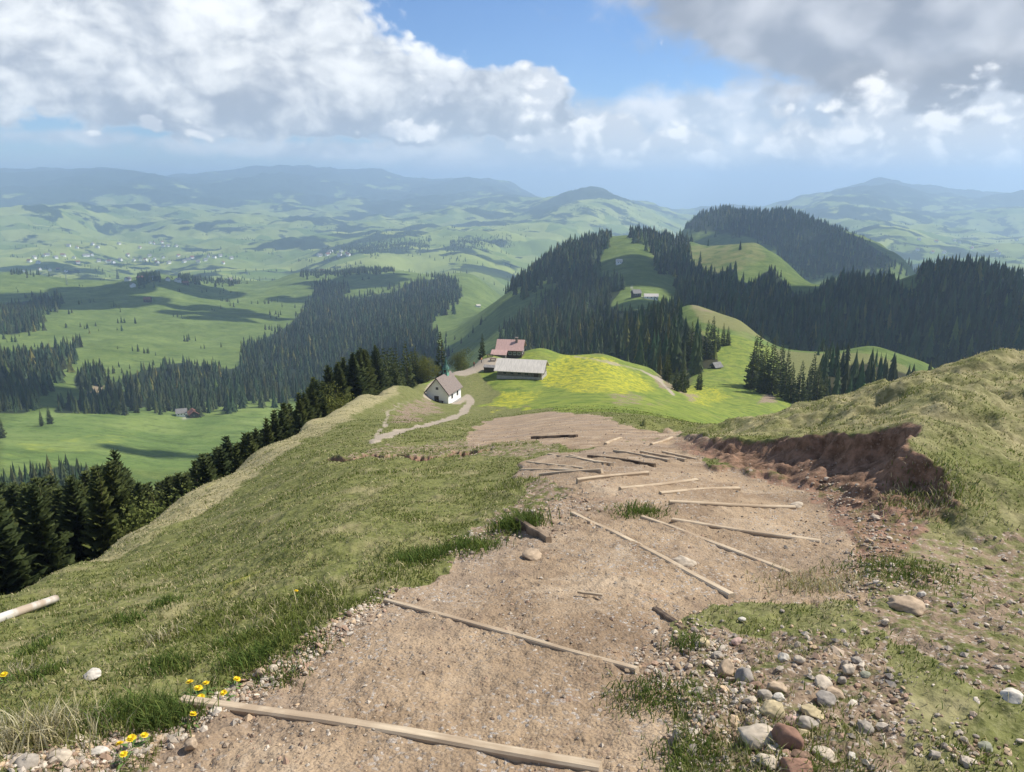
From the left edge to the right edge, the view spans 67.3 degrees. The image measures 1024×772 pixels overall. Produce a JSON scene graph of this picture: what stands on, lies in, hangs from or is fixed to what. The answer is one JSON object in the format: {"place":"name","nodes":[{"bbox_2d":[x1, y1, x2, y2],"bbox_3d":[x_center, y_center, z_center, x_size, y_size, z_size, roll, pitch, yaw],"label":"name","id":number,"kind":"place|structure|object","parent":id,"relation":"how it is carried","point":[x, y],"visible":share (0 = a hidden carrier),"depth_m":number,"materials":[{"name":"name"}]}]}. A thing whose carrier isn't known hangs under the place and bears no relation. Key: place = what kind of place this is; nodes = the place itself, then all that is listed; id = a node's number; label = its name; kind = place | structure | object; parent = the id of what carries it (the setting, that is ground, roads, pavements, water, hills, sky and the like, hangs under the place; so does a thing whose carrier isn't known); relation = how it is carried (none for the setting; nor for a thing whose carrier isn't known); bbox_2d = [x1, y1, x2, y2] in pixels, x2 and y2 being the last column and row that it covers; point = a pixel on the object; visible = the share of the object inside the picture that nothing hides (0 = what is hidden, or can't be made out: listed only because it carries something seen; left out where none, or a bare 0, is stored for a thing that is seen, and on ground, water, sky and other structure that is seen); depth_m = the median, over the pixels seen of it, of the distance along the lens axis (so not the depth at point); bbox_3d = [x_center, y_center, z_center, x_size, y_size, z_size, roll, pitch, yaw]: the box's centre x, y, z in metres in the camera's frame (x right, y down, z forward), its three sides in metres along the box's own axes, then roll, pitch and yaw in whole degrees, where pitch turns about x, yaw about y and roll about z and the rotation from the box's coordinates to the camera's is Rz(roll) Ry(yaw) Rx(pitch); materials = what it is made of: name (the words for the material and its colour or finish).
{"place":"outdoors","nodes":[
{"label":"outdoors","id":0,"kind":"place"},
{"bbox_2d":[148,356,871,771],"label":"path","id":1,"kind":"structure","parent":0,"point":[464,686],"depth_m":4.25,"materials":[{"name":"soil"}]},
{"bbox_2d":[184,737,197,750],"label":"stone","id":2,"kind":"object","parent":1,"relation":"on","point":[190,743],"visible":1,"depth_m":2.95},
{"bbox_2d":[179,695,602,771],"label":"timber step","id":3,"kind":"object","parent":1,"relation":"on","point":[514,754],"visible":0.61,"depth_m":2.95,"materials":[{"name":"wood"}]},
{"bbox_2d":[383,598,638,672],"bbox_3d":[-0.091,1.343,4.088,1.752,0.138,0.040,-1,11,40],"label":"timber step","id":4,"kind":"object","parent":1,"relation":"on","point":[543,643],"visible":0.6,"depth_m":3.99,"materials":[{"name":"wood"}]},
{"bbox_2d":[522,548,541,560],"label":"stone","id":5,"kind":"object","parent":1,"relation":"on","point":[532,554],"visible":0.99,"depth_m":5.47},
{"bbox_2d":[513,516,551,542],"bbox_3d":[0.159,1.177,6.220,0.051,0.095,0.692,-6,6,-21],"label":"drain rail","id":6,"kind":"object","parent":1,"relation":"on","point":[531,530],"visible":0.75,"depth_m":6.12,"materials":[{"name":"brown wood"}]},
{"bbox_2d":[531,434,577,438],"bbox_3d":[0.919,1.121,16.998,0.067,0.070,1.471,-13,3,-40],"label":"plank","id":7,"kind":"object","parent":1,"relation":"on","point":[552,436],"visible":0.91,"depth_m":16.96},
{"bbox_2d":[539,468,603,475],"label":"timber step","id":8,"kind":"object","parent":1,"relation":"on","point":[599,470],"visible":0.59,"depth_m":9.10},
{"bbox_2d":[576,471,649,483],"bbox_3d":[1.130,1.046,8.587,0.934,0.135,0.051,-3,15,-25],"label":"timber step","id":9,"kind":"object","parent":1,"relation":"on","point":[582,479],"visible":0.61,"depth_m":8.53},
{"bbox_2d":[587,455,655,466],"bbox_3d":[1.429,1.004,10.234,0.040,0.108,1.550,-8,3,-27],"label":"timber step","id":10,"kind":"object","parent":1,"relation":"on","point":[634,461],"visible":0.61,"depth_m":10.02,"materials":[{"name":"brown wood"}]},
{"bbox_2d":[613,450,670,462],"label":"timber step","id":11,"kind":"object","parent":1,"relation":"on","point":[646,456],"visible":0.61,"depth_m":10.50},
{"bbox_2d":[570,511,735,599],"bbox_3d":[0.922,1.224,5.682,0.058,0.145,2.374,-5,4,-19],"label":"timber step","id":12,"kind":"object","parent":1,"relation":"on","point":[727,593],"visible":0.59,"depth_m":5.19,"materials":[{"name":"wood"}]},
{"bbox_2d":[618,478,698,490],"bbox_3d":[1.545,1.071,8.068,1.078,0.134,0.051,-2,14,-32],"label":"timber step","id":13,"kind":"object","parent":1,"relation":"on","point":[658,484],"visible":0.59,"depth_m":8.04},
{"bbox_2d":[652,606,686,629],"bbox_3d":[0.861,1.287,4.221,0.037,0.054,0.360,-4,2,-14],"label":"drain rail","id":14,"kind":"object","parent":1,"relation":"on","point":[664,615],"visible":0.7,"depth_m":4.23,"materials":[{"name":"brown wood"}]},
{"bbox_2d":[673,555,696,567],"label":"stone","id":15,"kind":"object","parent":1,"relation":"on","point":[684,561],"visible":0.72,"depth_m":5.25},
{"bbox_2d":[658,486,740,494],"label":"timber step","id":16,"kind":"object","parent":1,"relation":"on","point":[684,490],"visible":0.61,"depth_m":7.70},
{"bbox_2d":[640,515,794,574],"bbox_3d":[1.484,1.223,5.834,0.051,0.135,1.686,-7,7,-25],"label":"timber step","id":17,"kind":"object","parent":1,"relation":"on","point":[736,551],"visible":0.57,"depth_m":5.60,"materials":[{"name":"wood"}]},
{"bbox_2d":[668,500,795,509],"bbox_3d":[2.029,1.140,7.106,1.161,0.129,0.053,3,15,1],"label":"timber step","id":18,"kind":"object","parent":1,"relation":"on","point":[705,503],"visible":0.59,"depth_m":7.07,"materials":[{"name":"wood"}]},
{"bbox_2d":[671,518,820,542],"bbox_3d":[1.857,1.205,6.200,1.197,0.133,0.052,4,14,34],"label":"timber step","id":19,"kind":"object","parent":1,"relation":"on","point":[760,533],"visible":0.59,"depth_m":6.13,"materials":[{"name":"wood"}]},
{"bbox_2d":[0,331,1023,771],"bbox_3d":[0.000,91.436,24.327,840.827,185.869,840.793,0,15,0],"label":"ground","id":20,"kind":"structure","parent":0,"point":[722,397],"depth_m":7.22,"materials":[{"name":"plant"}]},
{"bbox_2d":[1,483,20,515],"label":"spruce","id":21,"kind":"object","parent":20,"relation":"on","point":[11,490],"visible":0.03,"depth_m":59.04,"materials":[{"name":"green plant"}]},
{"bbox_2d":[0,495,48,595],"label":"spruce","id":22,"kind":"object","parent":20,"relation":"on","point":[15,566],"visible":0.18,"depth_m":44.51,"materials":[{"name":"green plant"}]},
{"bbox_2d":[13,481,44,521],"bbox_3d":[-32.081,16.248,53.734,9.416,20.822,9.615,-6,16,-23],"label":"spruce","id":23,"kind":"object","parent":20,"relation":"on","point":[16,516],"visible":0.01,"depth_m":51.49,"materials":[{"name":"green plant"}]},
{"bbox_2d":[0,595,58,622],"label":"wooden pole","id":24,"kind":"object","parent":20,"relation":"on","point":[29,607],"visible":0.95,"depth_m":7.09,"materials":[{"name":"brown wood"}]},
{"bbox_2d":[14,484,66,548],"bbox_3d":[-30.615,15.455,50.605,7.373,19.634,7.315,-7,16,-25],"label":"spruce","id":25,"kind":"object","parent":20,"relation":"on","point":[21,520],"visible":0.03,"depth_m":48.31,"materials":[{"name":"green plant"}]},
{"bbox_2d":[29,476,52,508],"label":"spruce","id":26,"kind":"object","parent":20,"relation":"on","point":[38,484],"visible":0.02,"depth_m":58.55,"materials":[{"name":"green plant"}]},
{"bbox_2d":[38,476,55,507],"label":"spruce","id":27,"kind":"object","parent":20,"relation":"on","point":[50,488],"visible":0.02,"depth_m":61.58,"materials":[{"name":"green plant"}]},
{"bbox_2d":[18,483,76,578],"bbox_3d":[-28.867,14.508,48.054,7.498,18.744,7.656,-8,17,-27],"label":"spruce","id":28,"kind":"object","parent":20,"relation":"on","point":[49,545],"visible":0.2,"depth_m":46.18,"materials":[{"name":"green plant"}]},
{"bbox_2d":[48,487,66,535],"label":"spruce","id":29,"kind":"object","parent":20,"relation":"on","point":[57,493],"visible":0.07,"depth_m":52.56,"materials":[{"name":"green plant"}]},
{"bbox_2d":[55,475,91,561],"bbox_3d":[-29.079,15.178,53.072,8.229,19.452,8.164,10,18,33],"label":"spruce","id":30,"kind":"object","parent":20,"relation":"on","point":[72,515],"visible":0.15,"depth_m":51.06,"materials":[{"name":"green plant"}]},
{"bbox_2d":[83,668,100,680],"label":"stone","id":31,"kind":"object","parent":20,"relation":"on","point":[92,673],"visible":0.96,"depth_m":3.89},
{"bbox_2d":[78,466,128,560],"bbox_3d":[-27.044,14.064,52.075,6.216,18.914,6.514,7,16,24],"label":"spruce","id":32,"kind":"object","parent":20,"relation":"on","point":[100,518],"visible":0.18,"depth_m":50.24,"materials":[{"name":"green plant"}]},
{"bbox_2d":[109,460,130,494],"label":"spruce","id":33,"kind":"object","parent":20,"relation":"on","point":[122,475],"visible":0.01,"depth_m":65.72,"materials":[{"name":"green plant"}]},
{"bbox_2d":[106,448,134,488],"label":"spruce","id":34,"kind":"object","parent":20,"relation":"on","point":[115,454],"visible":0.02,"depth_m":79.36,"materials":[{"name":"green plant"}]},
{"bbox_2d":[101,460,141,533],"bbox_3d":[-28.413,14.825,55.702,8.492,20.286,8.315,2,15,7],"label":"spruce","id":35,"kind":"object","parent":20,"relation":"on","point":[113,485],"visible":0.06,"depth_m":53.94,"materials":[{"name":"green plant"}]},
{"bbox_2d":[132,482,151,522],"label":"spruce","id":36,"kind":"object","parent":20,"relation":"on","point":[138,488],"visible":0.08,"depth_m":58.41,"materials":[{"name":"green plant"}]},
{"bbox_2d":[103,477,202,550],"bbox_3d":[-25.797,14.366,55.116,12.486,16.473,9.898,0,15,0],"label":"broadleaf tree","id":37,"kind":"object","parent":20,"relation":"on","point":[145,510],"visible":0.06,"depth_m":53.48,"materials":[{"name":"green plant"}]},
{"bbox_2d":[157,475,173,509],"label":"spruce","id":38,"kind":"object","parent":20,"relation":"on","point":[166,483],"visible":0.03,"depth_m":73.15,"materials":[{"name":"green plant"}]},
{"bbox_2d":[167,472,183,503],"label":"spruce","id":39,"kind":"object","parent":20,"relation":"on","point":[177,477],"visible":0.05,"depth_m":67.19,"materials":[{"name":"green plant"}]},
{"bbox_2d":[173,473,193,501],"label":"spruce","id":40,"kind":"object","parent":20,"relation":"on","point":[185,479],"visible":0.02,"depth_m":63.78,"materials":[{"name":"green plant"}]},
{"bbox_2d":[187,458,199,488],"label":"spruce","id":41,"kind":"object","parent":20,"relation":"on","point":[194,472],"visible":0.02,"depth_m":66.74,"materials":[{"name":"green plant"}]},
{"bbox_2d":[191,456,219,490],"bbox_3d":[-25.107,14.563,65.180,8.604,18.655,8.536,0,15,0],"label":"spruce","id":42,"kind":"object","parent":20,"relation":"on","point":[204,473],"visible":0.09,"depth_m":63.01,"materials":[{"name":"green plant"}]},
{"bbox_2d":[213,447,232,477],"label":"spruce","id":43,"kind":"object","parent":20,"relation":"on","point":[224,461],"visible":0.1,"depth_m":71.27,"materials":[{"name":"green plant"}]},
{"bbox_2d":[218,435,233,460],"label":"spruce","id":44,"kind":"object","parent":20,"relation":"on","point":[227,445],"visible":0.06,"depth_m":75.64,"materials":[{"name":"green plant"}]},
{"bbox_2d":[228,443,244,473],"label":"spruce","id":45,"kind":"object","parent":20,"relation":"on","point":[237,462],"visible":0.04,"depth_m":68.15,"materials":[{"name":"green plant"}]},
{"bbox_2d":[239,430,258,463],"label":"spruce","id":46,"kind":"object","parent":20,"relation":"on","point":[248,439],"visible":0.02,"depth_m":75.80,"materials":[{"name":"green plant"}]},
{"bbox_2d":[259,417,273,447],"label":"spruce","id":47,"kind":"object","parent":20,"relation":"on","point":[266,429],"visible":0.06,"depth_m":80.66,"materials":[{"name":"green plant"}]},
{"bbox_2d":[269,412,286,442],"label":"spruce","id":48,"kind":"object","parent":20,"relation":"on","point":[276,429],"visible":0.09,"depth_m":83.26,"materials":[{"name":"green plant"}]},
{"bbox_2d":[278,409,294,438],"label":"spruce","id":49,"kind":"object","parent":20,"relation":"on","point":[284,424],"visible":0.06,"depth_m":86.41,"materials":[{"name":"green plant"}]},
{"bbox_2d":[290,392,310,432],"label":"spruce","id":50,"kind":"object","parent":20,"relation":"on","point":[299,408],"visible":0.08,"depth_m":94.69,"materials":[{"name":"green plant"}]},
{"bbox_2d":[301,391,317,419],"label":"spruce","id":51,"kind":"object","parent":20,"relation":"on","point":[311,414],"visible":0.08,"depth_m":99.31,"materials":[{"name":"green plant"}]},
{"bbox_2d":[307,382,323,418],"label":"spruce","id":52,"kind":"object","parent":20,"relation":"on","point":[313,398],"visible":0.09,"depth_m":102.89,"materials":[{"name":"green plant"}]},
{"bbox_2d":[319,363,334,393],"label":"spruce","id":53,"kind":"object","parent":20,"relation":"on","point":[327,377],"visible":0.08,"depth_m":123.70,"materials":[{"name":"green plant"}]},
{"bbox_2d":[319,381,353,415],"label":"broadleaf tree","id":54,"kind":"object","parent":20,"relation":"on","point":[337,401],"visible":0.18,"depth_m":111.53,"materials":[{"name":"green plant"}]},
{"bbox_2d":[330,362,352,399],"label":"spruce","id":55,"kind":"object","parent":20,"relation":"on","point":[337,366],"visible":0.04,"depth_m":122.61,"materials":[{"name":"green plant"}]},
{"bbox_2d":[334,368,351,406],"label":"spruce","id":56,"kind":"object","parent":20,"relation":"on","point":[340,382],"visible":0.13,"depth_m":120.31,"materials":[{"name":"green plant"}]},
{"bbox_2d":[345,352,368,399],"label":"spruce","id":57,"kind":"object","parent":20,"relation":"on","point":[355,380],"visible":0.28,"depth_m":126.05,"materials":[{"name":"green plant"}]},
{"bbox_2d":[355,350,374,394],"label":"spruce","id":58,"kind":"object","parent":20,"relation":"on","point":[361,364],"visible":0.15,"depth_m":134.40,"materials":[{"name":"green plant"}]},
{"bbox_2d":[361,349,380,394],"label":"spruce","id":59,"kind":"object","parent":20,"relation":"on","point":[368,365],"visible":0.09,"depth_m":138.81,"materials":[{"name":"green plant"}]},
{"bbox_2d":[371,348,387,389],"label":"spruce","id":60,"kind":"object","parent":20,"relation":"on","point":[378,370],"visible":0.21,"depth_m":159.12,"materials":[{"name":"green plant"}]},
{"bbox_2d":[400,341,417,387],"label":"spruce","id":61,"kind":"object","parent":20,"relation":"on","point":[409,378],"visible":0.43,"depth_m":212.65,"materials":[{"name":"green plant"}]},
{"bbox_2d":[408,352,439,381],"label":"broadleaf tree","id":62,"kind":"object","parent":20,"relation":"on","point":[428,368],"visible":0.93,"depth_m":219.74,"materials":[{"name":"green plant"}]},
{"bbox_2d":[434,332,447,378],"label":"spruce","id":63,"kind":"object","parent":20,"relation":"on","point":[438,358],"visible":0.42,"depth_m":234.37,"materials":[{"name":"green plant"}]},
{"bbox_2d":[424,353,462,403],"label":"chapel","id":64,"kind":"structure","parent":20,"relation":"on","point":[446,386],"depth_m":175.07,"materials":[{"name":"white paint"}]},
{"bbox_2d":[448,347,473,371],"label":"broadleaf tree","id":65,"kind":"object","parent":20,"relation":"on","point":[456,359],"visible":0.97,"depth_m":235.53,"materials":[{"name":"green plant"}]},
{"bbox_2d":[491,337,526,357],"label":"mountain inn","id":66,"kind":"structure","parent":20,"relation":"on","point":[509,348],"depth_m":237.95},
{"bbox_2d":[0,417,1023,771],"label":"gravel","id":67,"kind":"structure","parent":20,"relation":"on","point":[172,739],"depth_m":3.46,"materials":[{"name":"gravel"}]},
{"bbox_2d":[15,753,38,770],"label":"stone","id":68,"kind":"object","parent":67,"relation":"on","point":[32,760],"visible":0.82,"depth_m":2.73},
{"bbox_2d":[46,749,72,762],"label":"stone","id":69,"kind":"object","parent":67,"relation":"on","point":[62,755],"visible":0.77,"depth_m":2.83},
{"bbox_2d":[717,659,733,678],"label":"stone","id":70,"kind":"object","parent":67,"relation":"on","point":[726,667],"visible":0.88,"depth_m":3.46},
{"bbox_2d":[737,723,773,750],"bbox_3d":[0.890,1.280,2.804,0.138,0.085,0.131,5,11,18],"label":"stone","id":71,"kind":"object","parent":67,"relation":"on","point":[758,731],"visible":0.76,"depth_m":2.77,"materials":[{"name":"stone"}]},
{"bbox_2d":[760,700,784,719],"bbox_3d":[1.003,1.252,2.971,0.089,0.055,0.092,1,15,5],"label":"stone","id":72,"kind":"object","parent":67,"relation":"on","point":[771,707],"visible":0.94,"depth_m":2.95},
{"bbox_2d":[771,722,803,749],"bbox_3d":[0.982,1.264,2.740,0.100,0.126,0.121,-8,23,-14],"label":"stone","id":73,"kind":"object","parent":67,"relation":"on","point":[785,734],"visible":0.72,"depth_m":2.70,"materials":[{"name":"stone"}]},
{"bbox_2d":[780,757,812,771],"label":"stone","id":74,"kind":"object","parent":67,"relation":"on","point":[793,762],"visible":0.93,"depth_m":2.59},
{"bbox_2d":[856,720,873,734],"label":"stone","id":75,"kind":"object","parent":67,"relation":"on","point":[866,725],"visible":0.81,"depth_m":2.86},
{"bbox_2d":[494,358,549,379],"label":"barn","id":76,"kind":"structure","parent":20,"relation":"on","point":[507,368],"depth_m":207.68,"materials":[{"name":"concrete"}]},
{"bbox_2d":[661,351,673,382],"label":"spruce","id":77,"kind":"object","parent":20,"relation":"on","point":[667,370],"visible":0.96,"depth_m":249.57,"materials":[{"name":"green plant"}]},
{"bbox_2d":[676,363,688,392],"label":"spruce","id":78,"kind":"object","parent":20,"relation":"on","point":[683,386],"visible":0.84,"depth_m":240.16,"materials":[{"name":"green plant"}]},
{"bbox_2d":[680,322,694,361],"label":"spruce","id":79,"kind":"object","parent":20,"relation":"on","point":[688,348],"visible":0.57,"depth_m":365.32,"materials":[{"name":"green plant"}]},
{"bbox_2d":[702,320,713,357],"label":"spruce","id":80,"kind":"object","parent":20,"relation":"on","point":[706,347],"visible":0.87,"depth_m":362.02,"materials":[{"name":"green plant"}]},
{"bbox_2d":[707,317,720,352],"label":"spruce","id":81,"kind":"object","parent":20,"relation":"on","point":[715,337],"visible":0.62,"depth_m":372.64,"materials":[{"name":"green plant"}]},
{"bbox_2d":[734,667,753,682],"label":"stone","id":82,"kind":"object","parent":20,"relation":"on","point":[744,673],"visible":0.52,"depth_m":3.35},
{"bbox_2d":[743,335,759,389],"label":"spruce","id":83,"kind":"object","parent":20,"relation":"on","point":[750,380],"visible":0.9,"depth_m":299.74,"materials":[{"name":"green plant"}]},
{"bbox_2d":[747,331,765,387],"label":"spruce","id":84,"kind":"object","parent":20,"relation":"on","point":[759,347],"visible":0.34,"depth_m":303.91,"materials":[{"name":"green plant"}]},
{"bbox_2d":[753,341,772,393],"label":"spruce","id":85,"kind":"object","parent":20,"relation":"on","point":[759,379],"visible":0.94,"depth_m":290.60,"materials":[{"name":"green plant"}]},
{"bbox_2d":[755,753,777,769],"bbox_3d":[0.873,1.290,2.640,0.079,0.039,0.060,16,23,15],"label":"stone","id":86,"kind":"object","parent":20,"relation":"on","point":[772,758],"visible":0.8,"depth_m":2.63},
{"bbox_2d":[759,337,781,394],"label":"spruce","id":87,"kind":"object","parent":20,"relation":"on","point":[774,383],"visible":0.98,"depth_m":289.13,"materials":[{"name":"green plant"}]},
{"bbox_2d":[766,681,787,692],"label":"stone","id":88,"kind":"object","parent":20,"relation":"on","point":[775,686],"visible":0.88,"depth_m":3.18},
{"bbox_2d":[773,340,786,388],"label":"spruce","id":89,"kind":"object","parent":20,"relation":"on","point":[780,374],"visible":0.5,"depth_m":297.63,"materials":[{"name":"green plant"}]},
{"bbox_2d":[777,347,791,397],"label":"spruce","id":90,"kind":"object","parent":20,"relation":"on","point":[782,381],"visible":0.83,"depth_m":284.83,"materials":[{"name":"green plant"}]},
{"bbox_2d":[781,362,800,401],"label":"spruce","id":91,"kind":"object","parent":20,"relation":"on","point":[789,390],"visible":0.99,"depth_m":280.46,"materials":[{"name":"green plant"}]},
{"bbox_2d":[791,361,807,401],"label":"spruce","id":92,"kind":"object","parent":20,"relation":"on","point":[803,395],"visible":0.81,"depth_m":281.22,"materials":[{"name":"green plant"}]},
{"bbox_2d":[790,749,815,763],"bbox_3d":[1.004,1.287,2.653,0.091,0.041,0.076,7,10,19],"label":"stone","id":93,"kind":"object","parent":20,"relation":"on","point":[794,753],"visible":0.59,"depth_m":2.65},
{"bbox_2d":[796,715,818,730],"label":"stone","id":94,"kind":"object","parent":20,"relation":"on","point":[804,720],"visible":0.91,"depth_m":2.89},
{"bbox_2d":[802,366,812,401],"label":"spruce","id":95,"kind":"object","parent":20,"relation":"on","point":[808,380],"visible":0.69,"depth_m":288.17,"materials":[{"name":"green plant"}]},
{"bbox_2d":[801,703,823,720],"bbox_3d":[1.156,1.256,2.959,0.091,0.044,0.077,13,20,41],"label":"stone","id":96,"kind":"object","parent":20,"relation":"on","point":[811,710],"visible":0.92,"depth_m":2.94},
{"bbox_2d":[807,352,819,397],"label":"spruce","id":97,"kind":"object","parent":20,"relation":"on","point":[813,372],"visible":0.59,"depth_m":299.34,"materials":[{"name":"green plant"}]},
{"bbox_2d":[810,362,825,400],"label":"spruce","id":98,"kind":"object","parent":20,"relation":"on","point":[819,393],"visible":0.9,"depth_m":293.84,"materials":[{"name":"green plant"}]},
{"bbox_2d":[814,674,832,690],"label":"stone","id":99,"kind":"object","parent":20,"relation":"on","point":[824,682],"visible":0.75,"depth_m":3.21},
{"bbox_2d":[812,745,836,765],"bbox_3d":[1.092,1.292,2.685,0.091,0.044,0.087,7,11,11],"label":"stone","id":100,"kind":"object","parent":20,"relation":"on","point":[829,754],"visible":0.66,"depth_m":2.67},
{"bbox_2d":[816,690,835,707],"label":"stone","id":101,"kind":"object","parent":20,"relation":"on","point":[824,696],"visible":0.82,"depth_m":3.08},
{"bbox_2d":[887,595,925,615],"bbox_3d":[2.172,1.206,4.235,0.193,0.080,0.164,14,20,42],"label":"stone","id":102,"kind":"object","parent":20,"relation":"on","point":[914,606],"visible":0.91,"depth_m":4.19,"materials":[{"name":"stone"}]},
{"bbox_2d":[1000,687,1023,703],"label":"stone","id":103,"kind":"object","parent":20,"relation":"on","point":[1015,695],"visible":0.95,"depth_m":3.01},
{"bbox_2d":[0,165,1023,490],"bbox_3d":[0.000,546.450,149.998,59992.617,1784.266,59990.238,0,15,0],"label":"hills","id":104,"kind":"structure","parent":0,"point":[286,207],"depth_m":3933.54,"materials":[{"name":"green plant"}]},
{"bbox_2d":[0,189,1023,494],"bbox_3d":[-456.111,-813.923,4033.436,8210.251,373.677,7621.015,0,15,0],"label":"spruce forest","id":105,"kind":"object","parent":104,"relation":"on","point":[816,317],"visible":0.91,"depth_m":912.94,"materials":[{"name":"plant"}]},
{"bbox_2d":[0,0,1023,208],"label":"sky","id":106,"kind":"structure","parent":0,"point":[672,104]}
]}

